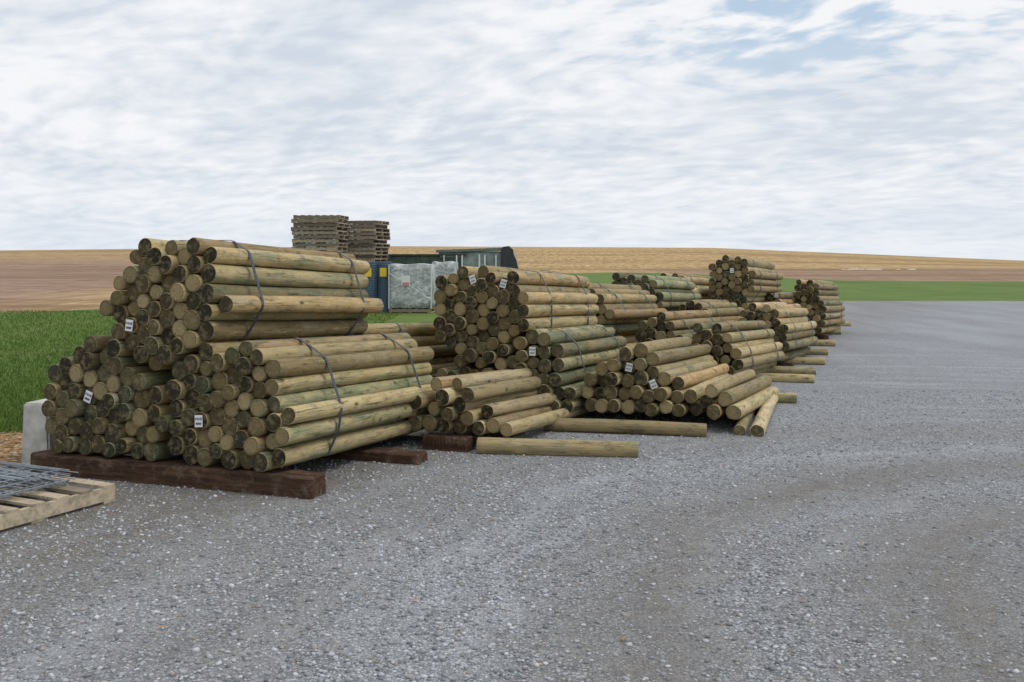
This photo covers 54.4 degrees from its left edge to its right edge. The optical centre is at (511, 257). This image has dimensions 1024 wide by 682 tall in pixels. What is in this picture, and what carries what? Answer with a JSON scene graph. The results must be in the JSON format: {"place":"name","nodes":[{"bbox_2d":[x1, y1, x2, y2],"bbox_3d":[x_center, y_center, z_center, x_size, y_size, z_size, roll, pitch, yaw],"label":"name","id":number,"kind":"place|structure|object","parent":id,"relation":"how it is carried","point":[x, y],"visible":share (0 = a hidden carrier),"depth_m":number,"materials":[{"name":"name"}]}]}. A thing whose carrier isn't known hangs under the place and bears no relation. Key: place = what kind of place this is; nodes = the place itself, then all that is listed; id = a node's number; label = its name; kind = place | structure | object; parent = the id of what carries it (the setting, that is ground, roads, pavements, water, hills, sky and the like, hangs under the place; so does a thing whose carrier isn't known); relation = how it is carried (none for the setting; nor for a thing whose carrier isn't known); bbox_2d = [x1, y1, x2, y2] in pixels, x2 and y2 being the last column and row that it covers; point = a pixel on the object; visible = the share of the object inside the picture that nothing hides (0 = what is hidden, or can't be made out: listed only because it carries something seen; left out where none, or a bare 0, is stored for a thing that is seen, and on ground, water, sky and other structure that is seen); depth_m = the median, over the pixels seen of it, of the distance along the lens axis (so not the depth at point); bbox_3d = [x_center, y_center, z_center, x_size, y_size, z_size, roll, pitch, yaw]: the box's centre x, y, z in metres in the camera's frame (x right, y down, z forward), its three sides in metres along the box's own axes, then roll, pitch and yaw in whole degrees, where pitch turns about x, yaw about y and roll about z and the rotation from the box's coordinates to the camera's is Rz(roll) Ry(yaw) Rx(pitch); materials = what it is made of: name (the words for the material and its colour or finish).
{"place":"outdoors","nodes":[
{"label":"outdoors","id":0,"kind":"place"},
{"bbox_2d":[0,301,1023,681],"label":"gravel road","id":1,"kind":"structure","parent":0,"point":[926,349],"depth_m":5.54,"materials":[{"name":"grey gravel"}]},
{"bbox_2d":[22,399,78,464],"bbox_3d":[-3.660,1.395,8.270,0.259,0.500,0.900,0,0,12],"label":"concrete block","id":2,"kind":"object","parent":1,"relation":"on","point":[37,437],"depth_m":7.83,"materials":[{"name":"grey concrete"}]},
{"bbox_2d":[0,430,101,467],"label":"leaf litter","id":3,"kind":"object","parent":1,"relation":"on","point":[14,455],"visible":0.04,"depth_m":8.55,"materials":[{"name":"dry leaves"},{"name":"wood chips"}]},
{"bbox_2d":[0,475,115,529],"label":"wooden pallet","id":4,"kind":"object","parent":1,"relation":"on","point":[65,498],"visible":0.71,"depth_m":6.34,"materials":[{"name":"brown wood"}]},
{"bbox_2d":[0,461,78,498],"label":"wire bundle","id":5,"kind":"object","parent":4,"relation":"on","point":[20,478],"visible":1,"depth_m":6.53,"materials":[{"name":"silver metal"}]},
{"bbox_2d":[30,449,325,499],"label":"timber beam","id":6,"kind":"structure","parent":1,"relation":"on","point":[298,484],"depth_m":7.08,"materials":[{"name":"brown wood"}]},
{"bbox_2d":[41,335,182,461],"bbox_3d":[-2.592,1.093,8.545,1.215,1.016,2.550,0,0,21],"label":"fence post bundle","id":7,"kind":"object","parent":6,"relation":"on","point":[106,396],"visible":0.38,"depth_m":7.41,"materials":[{"name":"brown wood"}]},
{"bbox_2d":[100,237,383,369],"bbox_3d":[-2.141,0.395,8.315,1.180,1.084,2.366,0,0,21],"label":"fence post bundle","id":8,"kind":"object","parent":7,"relation":"on","point":[171,304],"visible":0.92,"depth_m":7.38,"materials":[{"name":"brown wood"}]},
{"bbox_2d":[165,333,433,471],"bbox_3d":[-1.554,1.091,8.142,1.115,1.016,2.560,0,0,21],"label":"fence post bundle","id":9,"kind":"object","parent":6,"relation":"on","point":[264,404],"visible":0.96,"depth_m":7.16,"materials":[{"name":"brown wood"}]},
{"bbox_2d":[321,446,427,464],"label":"timber beam","id":10,"kind":"structure","parent":1,"relation":"on","point":[389,455],"depth_m":7.98,"materials":[{"name":"brown wood"}]},
{"bbox_2d":[353,322,458,374],"bbox_3d":[-1.266,1.127,10.688,1.151,1.002,2.578,0,0,20],"label":"fence post bundle","id":11,"kind":"object","parent":1,"relation":"on","point":[422,334],"visible":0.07,"depth_m":10.61,"materials":[{"name":"brown wood"}]},
{"bbox_2d":[422,432,473,452],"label":"timber beam","id":12,"kind":"structure","parent":1,"relation":"on","point":[448,442],"depth_m":8.42,"materials":[{"name":"brown wood"}]},
{"bbox_2d":[431,365,497,377],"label":"fence post bundle","id":13,"kind":"object","parent":1,"relation":"on","point":[451,371],"visible":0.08,"depth_m":10.10,"materials":[{"name":"brown wood"}]},
{"bbox_2d":[433,265,598,369],"bbox_3d":[0.122,0.652,11.158,1.083,1.157,2.590,0,0,21],"label":"fence post bundle","id":14,"kind":"object","parent":13,"relation":"on","point":[487,316],"visible":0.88,"depth_m":10.08,"materials":[{"name":"brown wood"}]},
{"bbox_2d":[408,368,595,436],"bbox_3d":[0.021,1.324,9.588,1.049,0.592,2.604,0,0,21],"label":"loose fence post pile","id":15,"kind":"object","parent":1,"relation":"on","point":[507,402],"visible":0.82,"depth_m":8.62,"materials":[{"name":"brown wood"}]},
{"bbox_2d":[476,437,638,456],"bbox_3d":[0.374,1.574,8.257,1.340,0.142,0.137,0,0,7],"label":"bearer post","id":16,"kind":"object","parent":1,"relation":"on","point":[526,446],"visible":0.99,"depth_m":8.20,"materials":[{"name":"brown wood"}]},
{"bbox_2d":[506,324,626,412],"bbox_3d":[0.679,1.155,10.912,0.854,0.901,2.546,0,0,21],"label":"fence post bundle","id":17,"kind":"object","parent":1,"relation":"on","point":[564,361],"visible":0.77,"depth_m":9.86,"materials":[{"name":"brown wood"}]},
{"bbox_2d":[544,418,706,436],"bbox_3d":[1.047,1.573,9.257,1.500,0.135,0.134,0,0,12],"label":"bearer post","id":18,"kind":"object","parent":1,"relation":"on","point":[629,426],"visible":0.87,"depth_m":9.20,"materials":[{"name":"brown wood"}]},
{"bbox_2d":[620,334,638,347],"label":"fence post bundle","id":19,"kind":"object","parent":1,"relation":"on","point":[631,340],"visible":0.03,"depth_m":13.83,"materials":[{"name":"brown wood"}]},
{"bbox_2d":[580,283,666,335],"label":"fence post bundle","id":20,"kind":"object","parent":19,"relation":"on","point":[624,310],"visible":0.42,"depth_m":13.31,"materials":[{"name":"brown wood"}]},
{"bbox_2d":[581,337,730,416],"bbox_3d":[1.676,1.227,10.757,1.247,0.801,2.765,0,0,24],"label":"loose fence post pile","id":21,"kind":"object","parent":1,"relation":"on","point":[676,376],"visible":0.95,"depth_m":9.66,"materials":[{"name":"brown wood"}]},
{"bbox_2d":[635,310,719,343],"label":"fence post bundle","id":22,"kind":"object","parent":1,"relation":"on","point":[668,324],"visible":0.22,"depth_m":12.47,"materials":[{"name":"brown wood"}]},
{"bbox_2d":[679,299,743,321],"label":"fence post bundle","id":23,"kind":"object","parent":1,"relation":"on","point":[724,310],"visible":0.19,"depth_m":15.68,"materials":[{"name":"brown wood"}]},
{"bbox_2d":[691,320,784,374],"bbox_3d":[2.940,1.202,13.060,0.811,0.836,2.556,0,0,27],"label":"fence post bundle","id":24,"kind":"object","parent":1,"relation":"on","point":[738,346],"visible":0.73,"depth_m":12.22,"materials":[{"name":"brown wood"}]},
{"bbox_2d":[700,369,778,419],"bbox_3d":[2.419,1.402,10.476,0.460,0.437,2.656,0,0,23],"label":"loose fence post pile","id":25,"kind":"object","parent":1,"relation":"on","point":[739,395],"visible":0.98,"depth_m":9.68,"materials":[{"name":"brown wood"}]},
{"bbox_2d":[741,302,750,309],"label":"fence post bundle","id":26,"kind":"object","parent":1,"relation":"on","point":[744,305],"visible":0.03,"depth_m":17.58,"materials":[{"name":"brown wood"}]},
{"bbox_2d":[708,255,782,306],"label":"fence post bundle","id":27,"kind":"object","parent":26,"relation":"on","point":[738,280],"visible":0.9,"depth_m":17.77,"materials":[{"name":"brown wood"}]},
{"bbox_2d":[734,394,778,436],"bbox_3d":[2.522,1.585,10.221,0.299,0.131,2.318,0,0,18],"label":"loose fence post pile","id":28,"kind":"object","parent":1,"relation":"on","point":[761,421],"visible":0.73,"depth_m":9.43,"materials":[{"name":"brown wood"}]},
{"bbox_2d":[738,302,817,361],"bbox_3d":[4.184,1.133,15.613,0.842,0.949,2.534,0,0,26],"label":"fence post bundle","id":29,"kind":"object","parent":1,"relation":"on","point":[789,325],"visible":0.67,"depth_m":14.78,"materials":[{"name":"brown wood"}]},
{"bbox_2d":[764,291,794,303],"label":"fence post bundle","id":30,"kind":"object","parent":1,"relation":"on","point":[779,296],"visible":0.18,"depth_m":18.95,"materials":[{"name":"brown wood"}]},
{"bbox_2d":[754,373,814,382],"bbox_3d":[3.228,1.581,13.204,1.500,0.122,0.131,0,0,15],"label":"bearer post","id":31,"kind":"object","parent":1,"relation":"on","point":[794,378],"visible":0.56,"depth_m":13.04,"materials":[{"name":"brown wood"}]},
{"bbox_2d":[775,361,793,365],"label":"timber beam","id":32,"kind":"structure","parent":1,"relation":"on","point":[784,363],"depth_m":14.63,"materials":[{"name":"brown wood"}]},
{"bbox_2d":[776,392,796,402],"bbox_3d":[2.609,1.582,11.303,1.201,0.125,0.135,0,0,9],"label":"bearer post","id":33,"kind":"object","parent":1,"relation":"on","point":[783,397],"visible":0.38,"depth_m":11.17,"materials":[{"name":"brown wood"}]},
{"bbox_2d":[767,366,815,374],"bbox_3d":[3.510,1.581,14.073,1.501,0.118,0.137,0,0,13],"label":"bearer post","id":34,"kind":"object","parent":1,"relation":"on","point":[793,369],"visible":0.46,"depth_m":13.93,"materials":[{"name":"brown wood"}]},
{"bbox_2d":[785,357,824,364],"bbox_3d":[4.099,1.581,15.361,1.400,0.121,0.122,0,0,13],"label":"bearer post","id":35,"kind":"object","parent":1,"relation":"on","point":[810,360],"visible":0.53,"depth_m":15.21,"materials":[{"name":"brown wood"}]},
{"bbox_2d":[789,279,844,333],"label":"fence post bundle","id":36,"kind":"object","parent":1,"relation":"on","point":[821,301],"visible":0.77,"depth_m":19.94,"materials":[{"name":"brown wood"}]},
{"bbox_2d":[806,334,828,339],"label":"timber beam","id":37,"kind":"structure","parent":1,"relation":"on","point":[822,336],"depth_m":19.93,"materials":[{"name":"brown wood"}]},
{"bbox_2d":[807,348,828,354],"bbox_3d":[4.509,1.583,16.822,1.600,0.129,0.132,0,0,8],"label":"bearer post","id":38,"kind":"object","parent":1,"relation":"on","point":[819,351],"visible":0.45,"depth_m":16.68,"materials":[{"name":"brown wood"}]},
{"bbox_2d":[810,340,834,345],"bbox_3d":[5.180,1.582,18.525,1.601,0.130,0.131,0,0,9],"label":"bearer post","id":39,"kind":"object","parent":1,"relation":"on","point":[825,343],"visible":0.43,"depth_m":18.38,"materials":[{"name":"brown wood"}]},
{"bbox_2d":[821,329,840,334],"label":"bearer post","id":40,"kind":"object","parent":1,"relation":"on","point":[837,332],"visible":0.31,"depth_m":21.17,"materials":[{"name":"brown wood"}]},
{"bbox_2d":[836,321,850,325],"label":"bearer post","id":41,"kind":"object","parent":1,"relation":"on","point":[847,323],"visible":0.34,"depth_m":23.78,"materials":[{"name":"brown wood"}]},
{"bbox_2d":[0,246,1023,311],"bbox_3d":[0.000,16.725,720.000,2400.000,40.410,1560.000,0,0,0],"label":"field terrain","id":42,"kind":"structure","parent":0,"point":[51,280],"depth_m":151.06,"materials":[{"name":"brown soil"}]},
{"bbox_2d":[0,273,1023,432],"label":"grass lawn","id":43,"kind":"structure","parent":0,"point":[848,290],"depth_m":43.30,"materials":[{"name":"green plant"}]},
{"bbox_2d":[291,215,349,252],"bbox_3d":[-6.032,0.159,31.321,1.600,2.960,1.402,0,0,5],"label":"pallet stack","id":44,"kind":"object","parent":43,"relation":"on","point":[322,232],"visible":0.38,"depth_m":30.71,"materials":[{"name":"brown wood"}]},
{"bbox_2d":[347,220,389,261],"bbox_3d":[-4.743,0.221,32.595,1.178,2.836,1.251,0,0,16],"label":"pallet stack","id":45,"kind":"object","parent":43,"relation":"on","point":[373,236],"visible":0.49,"depth_m":32.10,"materials":[{"name":"brown wood"}]},
{"bbox_2d":[364,262,376,297],"bbox_3d":[-4.270,0.880,29.891,0.441,1.524,0.462,0,0,0],"label":"wire fence roll","id":46,"kind":"object","parent":43,"relation":"on","point":[371,287],"visible":0.37,"depth_m":29.73,"materials":[{"name":"blue metal"}]},
{"bbox_2d":[377,262,386,297],"bbox_3d":[-4.050,0.880,30.491,0.441,1.524,0.462,0,0,0],"label":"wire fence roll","id":47,"kind":"object","parent":43,"relation":"on","point":[377,278],"visible":0.08,"depth_m":30.29,"materials":[{"name":"blue metal"}]},
{"bbox_2d":[378,262,391,312],"bbox_3d":[-3.830,0.880,29.991,0.441,1.524,0.462,0,0,0],"label":"wire fence roll","id":48,"kind":"object","parent":43,"relation":"on","point":[382,281],"visible":0.61,"depth_m":29.81,"materials":[{"name":"blue metal"}]},
{"bbox_2d":[388,263,435,312],"bbox_3d":[-2.982,0.897,29.975,1.299,1.464,1.151,0,0,4],"label":"shrink wrapped pallet","id":49,"kind":"object","parent":43,"relation":"on","point":[411,288],"visible":0.97,"depth_m":29.47,"materials":[{"name":"grey plastic"}]},
{"bbox_2d":[432,261,457,306],"bbox_3d":[-2.102,0.867,31.580,0.739,1.524,1.040,0,0,4],"label":"shrink wrapped pallet","id":50,"kind":"object","parent":43,"relation":"on","point":[446,268],"visible":0.27,"depth_m":31.12,"materials":[{"name":"white plastic"}]},
{"bbox_2d":[387,246,518,268],"bbox_3d":[-2.211,0.600,36.900,5.038,2.072,2.000,0,0,0],"label":"covered trailer","id":51,"kind":"object","parent":43,"relation":"on","point":[504,256],"visible":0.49,"depth_m":36.00,"materials":[{"name":"metal"}]},
{"bbox_2d":[0,0,1023,260],"label":"sky","id":52,"kind":"structure","parent":0,"point":[876,127],"materials":[{"name":"white"}]},
{"bbox_2d":[841,268,915,269],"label":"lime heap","id":53,"kind":"object","parent":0,"point":[872,269],"visible":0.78,"depth_m":131.40,"materials":[{"name":"white"}]},
{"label":"bundle of fence posts","id":54,"kind":"object","parent":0,"visible":0},
{"bbox_2d":[612,272,700,310],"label":"fence post bundle","id":55,"kind":"object","parent":54,"relation":"on","point":[671,293],"visible":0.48,"depth_m":15.46,"materials":[{"name":"green wood"}]},
{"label":"bundle of fence posts","id":56,"kind":"object","parent":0,"visible":0},
{"bbox_2d":[656,273,710,299],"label":"fence post bundle","id":57,"kind":"object","parent":56,"relation":"on","point":[702,283],"visible":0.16,"depth_m":18.28,"materials":[{"name":"brown wood"}]}
]}

